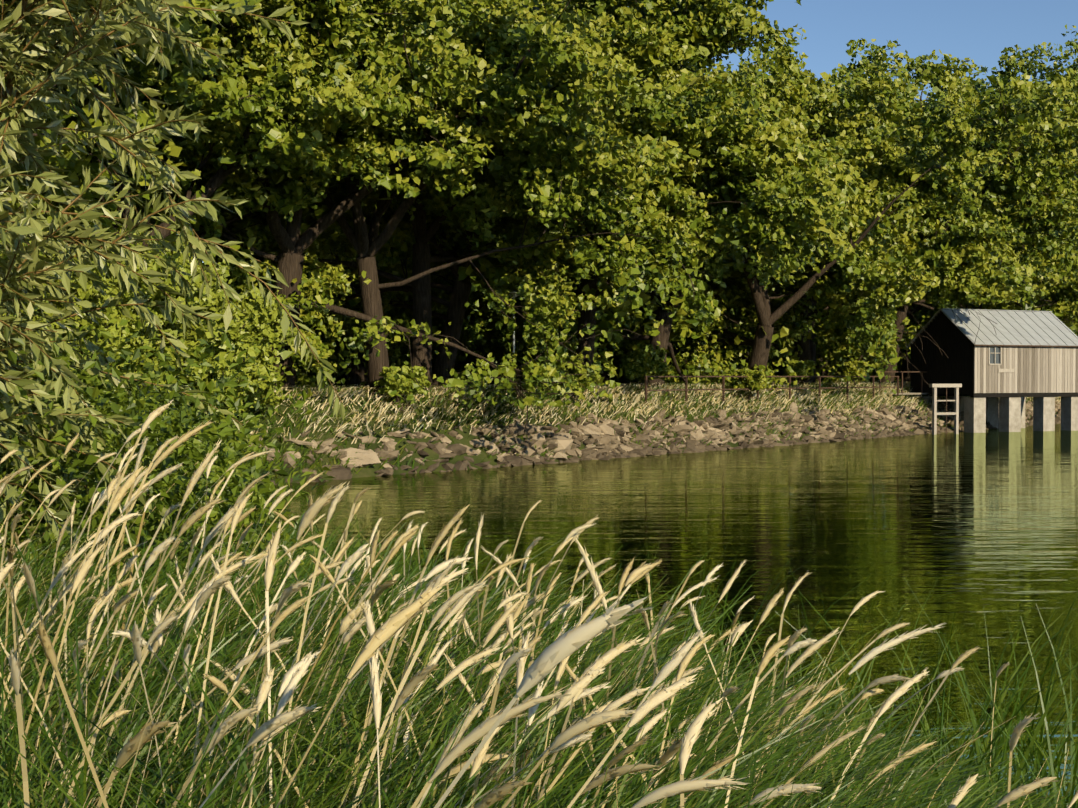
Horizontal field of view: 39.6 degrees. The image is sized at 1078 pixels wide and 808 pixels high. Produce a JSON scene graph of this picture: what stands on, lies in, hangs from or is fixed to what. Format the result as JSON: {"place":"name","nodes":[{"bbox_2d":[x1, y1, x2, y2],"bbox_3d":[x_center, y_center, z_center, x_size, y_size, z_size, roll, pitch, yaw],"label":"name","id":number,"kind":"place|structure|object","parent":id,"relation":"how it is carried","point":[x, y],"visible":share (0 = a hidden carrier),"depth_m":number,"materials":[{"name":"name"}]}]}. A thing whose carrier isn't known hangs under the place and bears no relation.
{"place":"outdoors","nodes":[
{"label":"outdoors","id":0,"kind":"place"},
{"bbox_2d":[181,380,1060,484],"bbox_3d":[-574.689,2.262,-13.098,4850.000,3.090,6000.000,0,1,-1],"label":"ground","id":1,"kind":"structure","parent":0,"point":[465,433],"depth_m":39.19,"materials":[{"name":"green plant"}]},
{"bbox_2d":[0,240,113,387],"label":"bush","id":2,"kind":"object","parent":1,"relation":"on","point":[5,257],"visible":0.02,"depth_m":29.34,"materials":[{"name":"green plant"}]},
{"bbox_2d":[20,263,163,383],"bbox_3d":[-9.775,-0.998,30.393,3.550,3.875,4.175,1,1,29],"label":"bush","id":3,"kind":"object","parent":1,"relation":"on","point":[111,326],"visible":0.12,"depth_m":30.28,"materials":[{"name":"green plant"}]},
{"bbox_2d":[0,0,315,359],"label":"tree","id":4,"kind":"object","parent":1,"relation":"on","point":[73,163],"visible":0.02,"depth_m":31.31,"materials":[{"name":"green plant"}]},
{"bbox_2d":[52,187,281,409],"bbox_3d":[-8.286,-2.020,32.534,4.908,5.345,5.376,0,1,-23],"label":"bush","id":5,"kind":"object","parent":1,"relation":"on","point":[220,369],"visible":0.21,"depth_m":31.43,"materials":[{"name":"green plant"}]},
{"bbox_2d":[0,315,359,607],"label":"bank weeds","id":6,"kind":"object","parent":1,"relation":"on","point":[173,419],"visible":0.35,"depth_m":7.07,"materials":[{"name":"green plant"}]},
{"bbox_2d":[127,99,256,233],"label":"tree","id":7,"kind":"object","parent":1,"relation":"on","point":[244,222],"visible":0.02,"depth_m":38.75,"materials":[{"name":"green plant"}]},
{"bbox_2d":[144,268,297,415],"bbox_3d":[-7.743,-1.099,33.426,4.520,3.893,4.432,0,1,-1],"label":"bush","id":8,"kind":"object","parent":1,"relation":"on","point":[252,320],"visible":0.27,"depth_m":33.44,"materials":[{"name":"green plant"}]},
{"bbox_2d":[9,0,474,397],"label":"oak","id":9,"kind":"object","parent":1,"relation":"on","point":[249,96],"visible":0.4,"depth_m":35.11,"materials":[{"name":"green plant"}]},
{"bbox_2d":[94,0,681,443],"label":"oak","id":10,"kind":"object","parent":1,"relation":"on","point":[292,244],"visible":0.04,"depth_m":38.96,"materials":[{"name":"green plant"}]},
{"bbox_2d":[374,365,430,412],"bbox_3d":[-3.592,-0.266,39.364,1.536,1.514,1.066,0,1,-1],"label":"bush","id":11,"kind":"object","parent":1,"relation":"on","point":[389,382],"depth_m":39.16,"materials":[{"name":"green plant"}]},
{"bbox_2d":[125,0,711,397],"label":"oak","id":12,"kind":"object","parent":1,"relation":"on","point":[554,109],"visible":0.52,"depth_m":37.63,"materials":[{"name":"green plant"}]},
{"bbox_2d":[203,0,665,386],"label":"oak","id":13,"kind":"object","parent":1,"relation":"on","point":[478,199],"visible":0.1,"depth_m":44.24,"materials":[{"name":"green plant"}]},
{"bbox_2d":[367,270,518,385],"bbox_3d":[-4.837,-2.198,59.570,8.471,6.952,9.026,-1,1,-28],"label":"tree","id":14,"kind":"object","parent":1,"relation":"on","point":[436,322],"visible":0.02,"depth_m":58.06,"materials":[{"name":"green plant"}]},
{"bbox_2d":[193,0,698,389],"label":"oak","id":15,"kind":"object","parent":1,"relation":"on","point":[540,258],"visible":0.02,"depth_m":43.73,"materials":[{"name":"green plant"}]},
{"bbox_2d":[316,65,651,385],"bbox_3d":[-3.042,-8.357,56.945,17.078,17.176,13.137,0,1,-1],"label":"tree","id":16,"kind":"object","parent":1,"relation":"on","point":[470,358],"depth_m":55.00,"materials":[{"name":"green plant"}]},
{"bbox_2d":[337,209,679,387],"bbox_3d":[-4.158,-8.362,50.693,16.965,17.421,16.366,0,1,-1],"label":"tree","id":17,"kind":"object","parent":1,"relation":"on","point":[489,269],"visible":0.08,"depth_m":46.17,"materials":[{"name":"green plant"}]},
{"bbox_2d":[509,290,518,360],"bbox_3d":[-0.816,-1.714,48.303,0.480,3.950,0.480,0,1,-1],"label":"lamp post","id":18,"kind":"object","parent":1,"relation":"on","point":[514,293],"visible":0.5,"depth_m":48.26,"materials":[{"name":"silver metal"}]},
{"bbox_2d":[494,360,534,398],"bbox_3d":[-0.617,-0.523,43.918,1.494,1.567,1.043,0,1,-1],"label":"bush","id":19,"kind":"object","parent":1,"relation":"on","point":[517,380],"depth_m":43.77,"materials":[{"name":"green plant"}]},
{"bbox_2d":[551,352,596,403],"bbox_3d":[0.882,-0.684,46.011,1.569,1.924,1.896,-1,1,-31],"label":"bush","id":20,"kind":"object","parent":1,"relation":"on","point":[570,368],"depth_m":45.51,"materials":[{"name":"green plant"}]},
{"bbox_2d":[496,321,670,385],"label":"tree","id":21,"kind":"object","parent":1,"relation":"on","point":[616,362],"visible":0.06,"depth_m":64.01,"materials":[{"name":"green plant"}]},
{"bbox_2d":[299,0,871,393],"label":"oak","id":22,"kind":"object","parent":1,"relation":"on","point":[710,30],"visible":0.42,"depth_m":43.28,"materials":[{"name":"green plant"}]},
{"bbox_2d":[619,342,674,387],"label":"shrub","id":23,"kind":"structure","parent":1,"relation":"on","point":[649,363],"depth_m":50.25,"materials":[{"name":"green plant"}]},
{"bbox_2d":[248,398,1060,484],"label":"shoreline rocks","id":24,"kind":"object","parent":1,"relation":"on","point":[601,437],"visible":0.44,"depth_m":44.96,"materials":[{"name":"grey stone"}]},
{"bbox_2d":[439,59,886,393],"bbox_3d":[4.667,-4.983,53.114,14.435,15.224,18.688,-1,1,-39],"label":"oak","id":25,"kind":"object","parent":1,"relation":"on","point":[708,368],"visible":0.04,"depth_m":53.18,"materials":[{"name":"green plant"}]},
{"bbox_2d":[592,26,811,385],"bbox_3d":[3.766,-8.782,60.863,15.629,17.851,13.109,0,1,-1],"label":"tree","id":26,"kind":"object","parent":1,"relation":"on","point":[681,324],"visible":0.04,"depth_m":57.69,"materials":[{"name":"green plant"}]},
{"bbox_2d":[630,326,779,383],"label":"tree","id":27,"kind":"object","parent":1,"relation":"on","point":[739,366],"visible":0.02,"depth_m":76.42,"materials":[{"name":"green plant"}]},
{"bbox_2d":[614,72,830,381],"bbox_3d":[4.820,-7.577,68.973,18.299,15.142,13.328,0,1,-1],"label":"tree","id":28,"kind":"object","parent":1,"relation":"on","point":[802,79],"depth_m":64.22,"materials":[{"name":"green plant"}]},
{"bbox_2d":[729,367,771,402],"bbox_3d":[7.693,-0.565,54.299,1.425,1.600,1.614,-1,1,-34],"label":"bush","id":29,"kind":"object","parent":1,"relation":"on","point":[757,381],"depth_m":54.07,"materials":[{"name":"green plant"}]},
{"bbox_2d":[645,376,898,407],"bbox_3d":[9.474,-0.537,56.545,0.060,1.060,20.100,1,1,37],"label":"fence","id":30,"kind":"object","parent":1,"relation":"on","point":[723,389],"visible":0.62,"depth_m":54.52,"materials":[{"name":"brown wood"}]},
{"bbox_2d":[718,319,832,382],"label":"tree","id":31,"kind":"object","parent":1,"relation":"on","point":[779,367],"visible":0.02,"depth_m":79.80,"materials":[{"name":"green plant"}]},
{"bbox_2d":[781,359,815,389],"bbox_3d":[10.264,-1.036,59.209,1.328,1.537,0.870,1,1,27],"label":"bush","id":32,"kind":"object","parent":1,"relation":"on","point":[803,368],"depth_m":59.03,"materials":[{"name":"green plant"}]},
{"bbox_2d":[605,60,1003,384],"bbox_3d":[7.413,-6.802,57.289,12.626,14.234,17.765,-1,1,-42],"label":"oak","id":33,"kind":"object","parent":1,"relation":"on","point":[949,177],"visible":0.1,"depth_m":55.61,"materials":[{"name":"green plant"}]},
{"bbox_2d":[640,38,969,383],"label":"oak","id":34,"kind":"object","parent":1,"relation":"on","point":[907,118],"visible":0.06,"depth_m":66.26,"materials":[{"name":"green plant"}]},
{"bbox_2d":[635,70,986,362],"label":"tree","id":35,"kind":"object","parent":1,"relation":"on","point":[912,328],"depth_m":73.99,"materials":[{"name":"green plant"}]},
{"bbox_2d":[769,299,862,382],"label":"tree","id":36,"kind":"object","parent":1,"relation":"on","point":[820,351],"visible":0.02,"depth_m":80.54,"materials":[{"name":"green plant"}]},
{"bbox_2d":[770,353,878,381],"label":"shrub","id":37,"kind":"object","parent":1,"relation":"on","point":[837,371],"depth_m":86.70,"materials":[{"name":"green plant"}]},
{"bbox_2d":[618,38,1039,393],"bbox_3d":[11.155,-7.419,60.860,13.931,15.192,16.228,1,1,43],"label":"oak","id":38,"kind":"object","parent":1,"relation":"on","point":[949,267],"visible":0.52,"depth_m":59.57,"materials":[{"name":"green plant"}]},
{"bbox_2d":[840,360,867,384],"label":"bush","id":39,"kind":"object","parent":1,"relation":"on","point":[851,368],"depth_m":63.32,"materials":[{"name":"green plant"}]},
{"bbox_2d":[862,367,895,381],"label":"shrub","id":40,"kind":"object","parent":1,"relation":"on","point":[874,374],"depth_m":89.48,"materials":[{"name":"green plant"}]},
{"bbox_2d":[737,41,1028,381],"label":"tree","id":41,"kind":"object","parent":1,"relation":"on","point":[758,52],"depth_m":82.10,"materials":[{"name":"green plant"}]},
{"bbox_2d":[877,336,903,380],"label":"tree","id":42,"kind":"object","parent":1,"relation":"on","point":[899,366],"visible":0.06,"depth_m":98.54,"materials":[{"name":"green plant"}]},
{"bbox_2d":[770,49,1077,382],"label":"tree","id":43,"kind":"object","parent":1,"relation":"on","point":[1063,300],"visible":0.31,"depth_m":72.15,"materials":[{"name":"green plant"}]},
{"bbox_2d":[792,57,1077,382],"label":"tree","id":44,"kind":"object","parent":1,"relation":"on","point":[970,98],"visible":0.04,"depth_m":77.20,"materials":[{"name":"green plant"}]},
{"bbox_2d":[931,303,957,317],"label":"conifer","id":45,"kind":"object","parent":1,"relation":"on","point":[944,305],"visible":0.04,"depth_m":69.87,"materials":[{"name":"green plant"}]},
{"bbox_2d":[929,384,961,434],"bbox_3d":[16.646,0.606,61.322,1.550,2.875,0.200,-1,1,-26],"label":"sluice frame","id":46,"kind":"object","parent":1,"relation":"on","point":[935,413],"visible":0.81,"depth_m":61.28,"materials":[{"name":"white wood"}]},
{"bbox_2d":[828,89,1077,382],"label":"tree","id":47,"kind":"object","parent":1,"relation":"on","point":[906,376],"depth_m":84.37,"materials":[{"name":"green plant"}]},
{"bbox_2d":[879,308,1077,432],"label":"boathouse","id":48,"kind":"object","parent":1,"relation":"on","point":[1011,365],"visible":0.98,"depth_m":64.62,"materials":[{"name":"brown wood"}]},
{"bbox_2d":[884,158,1077,363],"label":"tree","id":49,"kind":"object","parent":1,"relation":"on","point":[1046,251],"depth_m":90.59,"materials":[{"name":"green plant"}]},
{"bbox_2d":[913,24,1077,307],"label":"tree","id":50,"kind":"object","parent":1,"relation":"on","point":[1056,147],"visible":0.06,"depth_m":84.01,"materials":[{"name":"green plant"}]},
{"bbox_2d":[254,424,1077,797],"bbox_3d":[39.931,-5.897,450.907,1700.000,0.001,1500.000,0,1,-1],"label":"water","id":51,"kind":"structure","parent":0,"point":[988,520],"depth_m":22.44,"materials":[{"name":"green liquid"}]},
{"bbox_2d":[701,0,1077,126],"label":"sky","id":52,"kind":"structure","parent":0,"point":[977,30],"materials":[{"name":"blue"}]},
{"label":"bank ground","id":53,"kind":"structure","parent":0,"visible":0},
{"bbox_2d":[0,0,344,615],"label":"willow","id":54,"kind":"object","parent":53,"relation":"on","point":[19,27],"visible":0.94,"depth_m":6.83,"materials":[{"name":"green plant"}]},
{"bbox_2d":[0,469,1077,807],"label":"green grass","id":55,"kind":"structure","parent":53,"relation":"on","point":[908,773],"depth_m":3.32,"materials":[{"name":"green plant"}]},
{"bbox_2d":[0,400,1077,807],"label":"dry grass stalks","id":56,"kind":"object","parent":53,"relation":"on","point":[562,648],"visible":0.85,"depth_m":2.72,"materials":[{"name":"plant"}]}
]}

